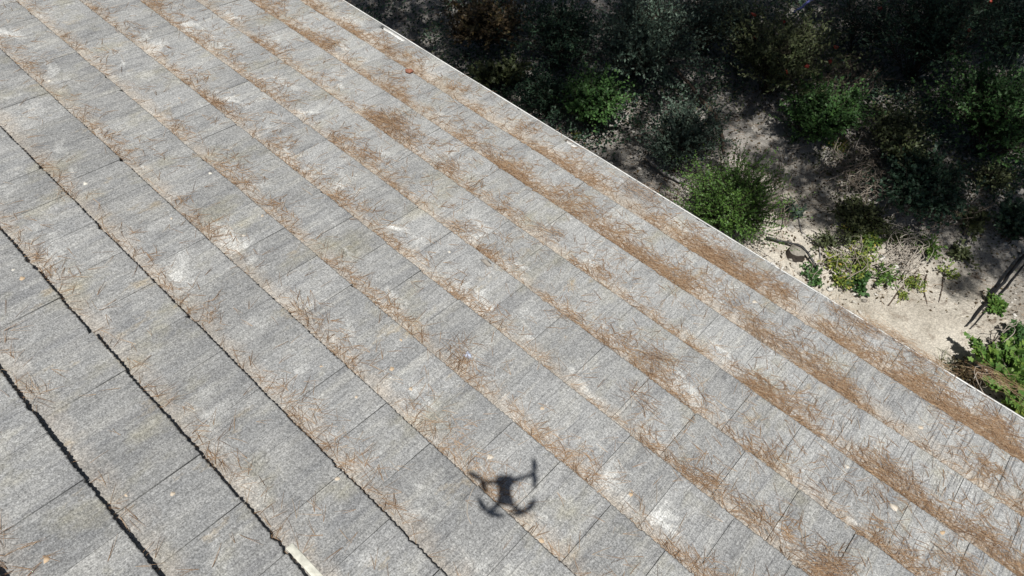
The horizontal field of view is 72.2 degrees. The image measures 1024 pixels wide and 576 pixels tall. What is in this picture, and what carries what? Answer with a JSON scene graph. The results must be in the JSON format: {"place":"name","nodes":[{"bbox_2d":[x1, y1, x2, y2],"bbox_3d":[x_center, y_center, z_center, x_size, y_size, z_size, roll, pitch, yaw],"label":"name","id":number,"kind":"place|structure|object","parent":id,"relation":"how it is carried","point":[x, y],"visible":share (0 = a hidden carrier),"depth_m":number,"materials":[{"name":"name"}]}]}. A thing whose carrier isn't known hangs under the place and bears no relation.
{"place":"outdoors","nodes":[
{"label":"outdoors","id":0,"kind":"place"},
{"bbox_2d":[345,0,1023,403],"bbox_3d":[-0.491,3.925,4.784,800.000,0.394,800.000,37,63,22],"label":"ground","id":1,"kind":"structure","parent":0,"point":[933,330],"depth_m":8.37,"materials":[{"name":"beige sand"}]},
{"bbox_2d":[452,47,467,57],"bbox_3d":[-0.723,-3.298,9.838,0.215,0.138,0.189,37,63,22],"label":"rock","id":2,"kind":"object","parent":1,"relation":"on","point":[458,51],"visible":0.71,"depth_m":9.78,"materials":[{"name":"stone"}]},
{"bbox_2d":[429,0,548,50],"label":"broad shrub","id":3,"kind":"object","parent":1,"relation":"on","point":[479,21],"visible":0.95,"depth_m":9.29,"materials":[{"name":"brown plant"}]},
{"bbox_2d":[466,50,533,92],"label":"shrub","id":4,"kind":"object","parent":1,"relation":"on","point":[487,73],"visible":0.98,"depth_m":9.13,"materials":[{"name":"green plant"}]},
{"bbox_2d":[0,0,1023,575],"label":"house","id":5,"kind":"structure","parent":1,"relation":"on","point":[190,506],"depth_m":3.65,"materials":[{"name":"tile"}]},
{"bbox_2d":[405,69,413,73],"bbox_3d":[-0.821,-1.722,5.576,0.065,0.030,0.052,37,63,22],"label":"terracotta chip","id":6,"kind":"object","parent":5,"relation":"on","point":[409,71],"visible":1,"depth_m":5.56,"materials":[{"name":"orange ceramic"}]},
{"bbox_2d":[462,350,471,358],"bbox_3d":[-0.229,0.349,3.638,0.050,0.030,0.044,37,63,22],"label":"foil scrap","id":7,"kind":"object","parent":5,"relation":"on","point":[468,355],"visible":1,"depth_m":3.63,"materials":[{"name":"silver metal"}]},
{"bbox_2d":[466,484,475,523],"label":"curved twig","id":8,"kind":"object","parent":5,"relation":"on","point":[467,504],"visible":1,"depth_m":3.02,"materials":[{"name":"beige wood"}]},
{"bbox_2d":[480,258,491,266],"bbox_3d":[-0.148,-0.151,4.139,0.035,0.028,0.084,-37,63,-23],"label":"stone chip","id":9,"kind":"object","parent":5,"relation":"on","point":[486,262],"visible":1,"depth_m":4.13,"materials":[{"name":"stone"}]},
{"bbox_2d":[0,0,1023,575],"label":"pine needles","id":10,"kind":"object","parent":5,"relation":"on","point":[916,380],"visible":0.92,"depth_m":3.98,"materials":[{"name":"brown plant"}]},
{"bbox_2d":[511,88,526,101],"bbox_3d":[0.102,-2.515,9.209,0.246,0.172,0.231,37,63,22],"label":"rock","id":11,"kind":"object","parent":1,"relation":"on","point":[514,99],"visible":0.3,"depth_m":9.15,"materials":[{"name":"stone"}]},
{"bbox_2d":[508,63,587,123],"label":"shrub","id":12,"kind":"object","parent":1,"relation":"on","point":[543,91],"visible":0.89,"depth_m":8.71,"materials":[{"name":"green plant"}]},
{"bbox_2d":[490,0,616,81],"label":"broad shrub","id":13,"kind":"object","parent":1,"relation":"on","point":[562,38],"visible":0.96,"depth_m":8.96,"materials":[{"name":"green plant"}]},
{"bbox_2d":[551,61,635,132],"bbox_3d":[1.022,-2.340,8.688,1.075,0.820,0.995,37,63,22],"label":"shrub","id":14,"kind":"object","parent":1,"relation":"on","point":[599,97],"visible":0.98,"depth_m":8.52,"materials":[{"name":"green plant"}]},
{"bbox_2d":[565,0,751,90],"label":"broad shrub","id":15,"kind":"object","parent":1,"relation":"on","point":[641,46],"visible":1,"depth_m":8.68,"materials":[{"name":"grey plant"}]},
{"bbox_2d":[653,184,676,203],"bbox_3d":[1.757,-0.923,7.978,0.654,0.307,0.757,12,57,8],"label":"dead twig tangle","id":16,"kind":"object","parent":1,"relation":"on","point":[665,195],"visible":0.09,"depth_m":8.12,"materials":[{"name":"brown wood"}]},
{"bbox_2d":[645,155,694,186],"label":"fallen branch","id":17,"kind":"object","parent":1,"relation":"on","point":[660,169],"visible":0.78,"depth_m":8.38,"materials":[{"name":"wood"}]},
{"bbox_2d":[355,0,1023,273],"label":"ground cover","id":18,"kind":"object","parent":1,"relation":"on","point":[868,58],"visible":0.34,"depth_m":9.14,"materials":[{"name":"green plant"}]},
{"bbox_2d":[634,86,745,175],"bbox_3d":[2.064,-1.753,8.217,1.333,0.931,1.474,37,63,22],"label":"shrub","id":19,"kind":"object","parent":1,"relation":"on","point":[684,134],"visible":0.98,"depth_m":8.16,"materials":[{"name":"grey plant"}]},
{"bbox_2d":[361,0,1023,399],"bbox_3d":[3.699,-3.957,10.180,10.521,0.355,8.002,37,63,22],"label":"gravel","id":20,"kind":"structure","parent":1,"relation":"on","point":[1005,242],"depth_m":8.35,"materials":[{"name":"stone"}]},
{"bbox_2d":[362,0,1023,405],"bbox_3d":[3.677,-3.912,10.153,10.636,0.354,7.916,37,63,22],"label":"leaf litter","id":21,"kind":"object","parent":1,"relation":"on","point":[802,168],"visible":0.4,"depth_m":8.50,"materials":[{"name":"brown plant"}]},
{"bbox_2d":[666,58,724,153],"bbox_3d":[2.396,-2.353,8.914,0.218,0.238,1.626,-17,57,-11],"label":"fallen branch","id":22,"kind":"object","parent":1,"relation":"on","point":[691,86],"visible":0.62,"depth_m":8.95,"materials":[{"name":"brown wood"}]},
{"bbox_2d":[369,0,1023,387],"bbox_3d":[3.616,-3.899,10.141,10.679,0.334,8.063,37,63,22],"label":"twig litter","id":23,"kind":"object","parent":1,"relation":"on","point":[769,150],"visible":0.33,"depth_m":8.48,"materials":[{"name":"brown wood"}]},
{"bbox_2d":[652,0,772,55],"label":"shrub","id":24,"kind":"object","parent":1,"relation":"on","point":[716,12],"visible":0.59,"depth_m":9.07,"materials":[{"name":"green plant"}]},
{"bbox_2d":[657,136,816,250],"bbox_3d":[2.385,-0.995,7.607,1.669,1.098,1.677,16,57,10],"label":"evergreen shrub","id":25,"kind":"object","parent":1,"relation":"on","point":[727,202],"visible":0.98,"depth_m":7.48,"materials":[{"name":"green plant"}]},
{"bbox_2d":[690,0,881,98],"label":"berry shrub","id":26,"kind":"object","parent":1,"relation":"on","point":[783,55],"visible":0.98,"depth_m":8.51,"materials":[{"name":"green plant"}]},
{"bbox_2d":[762,141,816,227],"bbox_3d":[3.085,-1.233,8.163,0.996,0.232,1.386,0,56,0],"label":"dead twig tangle","id":27,"kind":"object","parent":1,"relation":"on","point":[787,184],"visible":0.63,"depth_m":8.08,"materials":[{"name":"wood"}]},
{"bbox_2d":[766,237,815,268],"bbox_3d":[3.131,-0.417,7.791,0.665,0.119,0.138,35,62,21],"label":"black hose","id":28,"kind":"object","parent":1,"relation":"on","point":[803,248],"visible":0.92,"depth_m":7.76,"materials":[{"name":"rubber"}]},
{"bbox_2d":[777,123,808,145],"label":"grass tuft","id":29,"kind":"object","parent":1,"relation":"on","point":[793,140],"visible":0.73,"depth_m":8.59,"materials":[{"name":"green plant"}]},
{"bbox_2d":[783,196,806,219],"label":"weed plant","id":30,"kind":"object","parent":1,"relation":"on","point":[798,213],"visible":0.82,"depth_m":8.03,"materials":[{"name":"green plant"}]},
{"bbox_2d":[785,243,805,262],"bbox_3d":[3.156,-0.382,7.799,0.248,0.131,0.257,37,63,22],"label":"tree stump","id":31,"kind":"object","parent":1,"relation":"on","point":[795,255],"visible":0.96,"depth_m":7.74,"materials":[{"name":"beige wood"}]},
{"bbox_2d":[793,0,812,12],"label":"blue pipe","id":32,"kind":"object","parent":1,"relation":"on","point":[804,4],"visible":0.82,"depth_m":9.65,"materials":[{"name":"plastic"}]},
{"bbox_2d":[798,219,820,258],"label":"thin branch","id":33,"kind":"object","parent":1,"relation":"on","point":[809,237],"visible":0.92,"depth_m":7.91,"materials":[{"name":"grey wood"}]},
{"bbox_2d":[799,262,824,286],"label":"weed plant","id":34,"kind":"object","parent":1,"relation":"on","point":[815,280],"visible":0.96,"depth_m":7.64,"materials":[{"name":"green plant"}]},
{"bbox_2d":[768,66,886,146],"bbox_3d":[3.640,-2.187,8.383,1.173,0.938,1.331,-26,60,-17],"label":"round shrub","id":35,"kind":"object","parent":1,"relation":"on","point":[823,113],"visible":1,"depth_m":8.20,"materials":[{"name":"green plant"}]},
{"bbox_2d":[806,226,849,256],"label":"weed plant","id":36,"kind":"object","parent":1,"relation":"on","point":[825,242],"visible":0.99,"depth_m":7.79,"materials":[{"name":"green plant"}]},
{"bbox_2d":[817,246,850,270],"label":"weed plant","id":37,"kind":"object","parent":1,"relation":"on","point":[834,262],"visible":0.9,"depth_m":7.66,"materials":[{"name":"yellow plant"}]},
{"bbox_2d":[805,232,873,281],"bbox_3d":[3.550,-0.348,7.613,0.766,0.299,0.671,-1,56,-1],"label":"dead twig tangle","id":38,"kind":"object","parent":1,"relation":"on","point":[867,265],"visible":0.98,"depth_m":7.57,"materials":[{"name":"brown wood"}]},
{"bbox_2d":[821,132,864,158],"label":"dry grass tuft","id":39,"kind":"object","parent":1,"relation":"on","point":[844,145],"visible":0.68,"depth_m":8.55,"materials":[{"name":"yellow plant"}]},
{"bbox_2d":[830,269,862,292],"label":"weed plant","id":40,"kind":"object","parent":1,"relation":"on","point":[841,281],"visible":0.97,"depth_m":7.57,"materials":[{"name":"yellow plant"}]},
{"bbox_2d":[827,195,877,227],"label":"weed plant","id":41,"kind":"object","parent":1,"relation":"on","point":[836,213],"visible":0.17,"depth_m":7.96,"materials":[{"name":"green plant"}]},
{"bbox_2d":[818,119,899,212],"bbox_3d":[4.250,-1.492,8.248,1.013,0.351,1.496,37,63,22],"label":"dead twig tangle","id":42,"kind":"object","parent":1,"relation":"on","point":[858,178],"visible":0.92,"depth_m":8.18,"materials":[{"name":"wood"}]},
{"bbox_2d":[846,267,873,296],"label":"weed plant","id":43,"kind":"object","parent":1,"relation":"on","point":[861,289],"visible":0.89,"depth_m":7.54,"materials":[{"name":"green plant"}]},
{"bbox_2d":[833,222,886,246],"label":"weed plant","id":44,"kind":"object","parent":1,"relation":"on","point":[863,239],"visible":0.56,"depth_m":7.83,"materials":[{"name":"green plant"}]},
{"bbox_2d":[803,0,918,59],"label":"broad shrub","id":45,"kind":"object","parent":1,"relation":"on","point":[856,27],"visible":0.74,"depth_m":9.20,"materials":[{"name":"green plant"}]},
{"bbox_2d":[840,238,881,277],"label":"weed plant","id":46,"kind":"object","parent":1,"relation":"on","point":[857,264],"visible":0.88,"depth_m":7.64,"materials":[{"name":"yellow plant"}]},
{"bbox_2d":[833,192,902,248],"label":"shrub","id":47,"kind":"object","parent":1,"relation":"on","point":[859,215],"visible":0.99,"depth_m":7.78,"materials":[{"name":"green plant"}]},
{"bbox_2d":[819,44,916,101],"bbox_3d":[4.454,-2.831,9.157,1.476,0.316,1.141,-26,60,-17],"label":"dead twig tangle","id":48,"kind":"object","parent":1,"relation":"on","point":[853,73],"visible":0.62,"depth_m":9.08,"materials":[{"name":"brown wood"}]},
{"bbox_2d":[861,229,892,255],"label":"weed plant","id":49,"kind":"object","parent":1,"relation":"on","point":[871,243],"visible":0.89,"depth_m":7.79,"materials":[{"name":"green plant"}]},
{"bbox_2d":[878,255,886,260],"bbox_3d":[4.092,-0.328,7.765,0.089,0.061,0.086,-5,56,-4],"label":"rock","id":50,"kind":"object","parent":1,"relation":"on","point":[882,257],"visible":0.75,"depth_m":7.75,"materials":[{"name":"stone"}]},
{"bbox_2d":[865,262,905,289],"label":"weed plant","id":51,"kind":"object","parent":1,"relation":"on","point":[884,276],"visible":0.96,"depth_m":7.55,"materials":[{"name":"green plant"}]},
{"bbox_2d":[859,90,937,171],"bbox_3d":[4.476,-1.756,8.177,1.070,0.733,1.124,37,63,22],"label":"shrub","id":52,"kind":"object","parent":1,"relation":"on","point":[890,129],"visible":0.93,"depth_m":8.05,"materials":[{"name":"green plant"}]},
{"bbox_2d":[881,227,918,250],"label":"weed plant","id":53,"kind":"object","parent":1,"relation":"on","point":[898,236],"visible":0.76,"depth_m":7.77,"materials":[{"name":"green plant"}]},
{"bbox_2d":[897,285,908,302],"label":"weed plant","id":54,"kind":"object","parent":1,"relation":"on","point":[902,294],"visible":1,"depth_m":7.46,"materials":[{"name":"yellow plant"}]},
{"bbox_2d":[888,269,918,305],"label":"thin branch","id":55,"kind":"object","parent":1,"relation":"on","point":[899,290],"visible":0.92,"depth_m":7.49,"materials":[{"name":"brown plant"}]},
{"bbox_2d":[881,221,942,289],"bbox_3d":[4.293,-0.433,7.645,0.668,0.292,0.955,37,63,22],"label":"dead twig tangle","id":56,"kind":"object","parent":1,"relation":"on","point":[905,249],"visible":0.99,"depth_m":7.59,"materials":[{"name":"beige wood"}]},
{"bbox_2d":[899,270,928,292],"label":"weed plant","id":57,"kind":"object","parent":1,"relation":"on","point":[909,282],"visible":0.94,"depth_m":7.55,"materials":[{"name":"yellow plant"}]},
{"bbox_2d":[862,117,972,193],"bbox_3d":[4.822,-1.571,8.167,1.357,0.625,1.747,37,63,22],"label":"dry grass tuft","id":58,"kind":"object","parent":1,"relation":"on","point":[918,151],"visible":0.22,"depth_m":8.16,"materials":[{"name":"grey plant"}]},
{"bbox_2d":[862,134,989,233],"bbox_3d":[4.574,-1.117,7.774,1.185,0.632,1.341,37,63,22],"label":"shrub","id":59,"kind":"object","parent":1,"relation":"on","point":[926,184],"visible":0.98,"depth_m":7.68,"materials":[{"name":"green plant"}]},
{"bbox_2d":[903,226,953,262],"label":"weed plant","id":60,"kind":"object","parent":1,"relation":"on","point":[929,251],"visible":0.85,"depth_m":7.68,"materials":[{"name":"green plant"}]},
{"bbox_2d":[850,0,1023,80],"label":"berry shrub","id":61,"kind":"object","parent":1,"relation":"on","point":[938,32],"visible":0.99,"depth_m":8.56,"materials":[{"name":"green plant"}]},
{"bbox_2d":[883,168,996,235],"bbox_3d":[4.878,-0.983,7.892,1.520,0.338,0.797,-12,57,-8],"label":"dead twig tangle","id":62,"kind":"object","parent":1,"relation":"on","point":[950,210],"visible":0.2,"depth_m":7.76,"materials":[{"name":"brown wood"}]},
{"bbox_2d":[937,262,960,279],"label":"weed plant","id":63,"kind":"object","parent":1,"relation":"on","point":[949,273],"visible":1,"depth_m":7.60,"materials":[{"name":"green plant"}]},
{"bbox_2d":[936,347,969,373],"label":"dry grass tuft","id":64,"kind":"object","parent":1,"relation":"on","point":[945,352],"visible":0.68,"depth_m":7.01,"materials":[{"name":"beige plant"}]},
{"bbox_2d":[947,238,979,268],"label":"weed plant","id":65,"kind":"object","parent":1,"relation":"on","point":[963,253],"visible":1,"depth_m":7.68,"materials":[{"name":"green plant"}]},
{"bbox_2d":[911,31,1023,182],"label":"broad shrub","id":66,"kind":"object","parent":1,"relation":"on","point":[998,114],"visible":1,"depth_m":7.89,"materials":[{"name":"green plant"}]},
{"bbox_2d":[952,355,988,390],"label":"shrub","id":67,"kind":"object","parent":1,"relation":"on","point":[963,370],"visible":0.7,"depth_m":6.88,"materials":[{"name":"brown plant"}]},
{"bbox_2d":[955,206,1000,241],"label":"weed plant","id":68,"kind":"object","parent":1,"relation":"on","point":[978,226],"visible":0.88,"depth_m":7.79,"materials":[{"name":"green plant"}]},
{"bbox_2d":[958,0,1023,63],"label":"berry shrub","id":69,"kind":"object","parent":1,"relation":"on","point":[1017,21],"visible":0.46,"depth_m":9.07,"materials":[{"name":"green plant"}]},
{"bbox_2d":[962,331,1023,411],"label":"ivy plant","id":70,"kind":"object","parent":1,"relation":"on","point":[1008,356],"visible":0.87,"depth_m":6.70,"materials":[{"name":"green plant"}]},
{"bbox_2d":[962,154,1023,196],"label":"shrub","id":71,"kind":"object","parent":1,"relation":"on","point":[999,171],"visible":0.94,"depth_m":7.95,"materials":[{"name":"green plant"}]},
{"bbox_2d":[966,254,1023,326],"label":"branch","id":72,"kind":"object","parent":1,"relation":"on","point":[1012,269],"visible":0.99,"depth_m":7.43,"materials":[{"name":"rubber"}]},
{"bbox_2d":[983,288,1008,316],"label":"weed plant","id":73,"kind":"object","parent":1,"relation":"on","point":[998,304],"visible":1,"depth_m":7.27,"materials":[{"name":"green plant"}]},
{"bbox_2d":[970,264,1023,328],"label":"black pipe","id":74,"kind":"object","parent":1,"relation":"on","point":[1014,277],"visible":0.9,"depth_m":7.48,"materials":[{"name":"plastic"}]},
{"bbox_2d":[973,320,1023,392],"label":"dead twig tangle","id":75,"kind":"object","parent":1,"relation":"on","point":[997,350],"visible":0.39,"depth_m":6.82,"materials":[{"name":"brown wood"}]},
{"bbox_2d":[977,26,1023,76],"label":"long grass","id":76,"kind":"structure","parent":1,"relation":"on","point":[1004,59],"depth_m":9.46,"materials":[{"name":"green plant"}]},
{"bbox_2d":[985,375,1023,416],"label":"ivy plant","id":77,"kind":"object","parent":1,"relation":"on","point":[1012,408],"visible":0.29,"depth_m":6.56,"materials":[{"name":"green plant"}]},
{"bbox_2d":[986,193,1023,242],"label":"shrub","id":78,"kind":"object","parent":1,"relation":"on","point":[1010,218],"visible":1,"depth_m":7.63,"materials":[{"name":"green plant"}]},
{"bbox_2d":[1006,319,1023,345],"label":"ivy plant","id":79,"kind":"object","parent":1,"relation":"on","point":[1019,328],"visible":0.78,"depth_m":6.93,"materials":[{"name":"green plant"}]},
{"bbox_2d":[1006,145,1023,157],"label":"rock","id":80,"kind":"object","parent":1,"relation":"on","point":[1017,153],"visible":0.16,"depth_m":8.44,"materials":[{"name":"stone"}]},
{"bbox_2d":[1009,54,1023,71],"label":"rock","id":81,"kind":"object","parent":1,"relation":"on","point":[1020,59],"visible":0.37,"depth_m":9.52,"materials":[{"name":"stone"}]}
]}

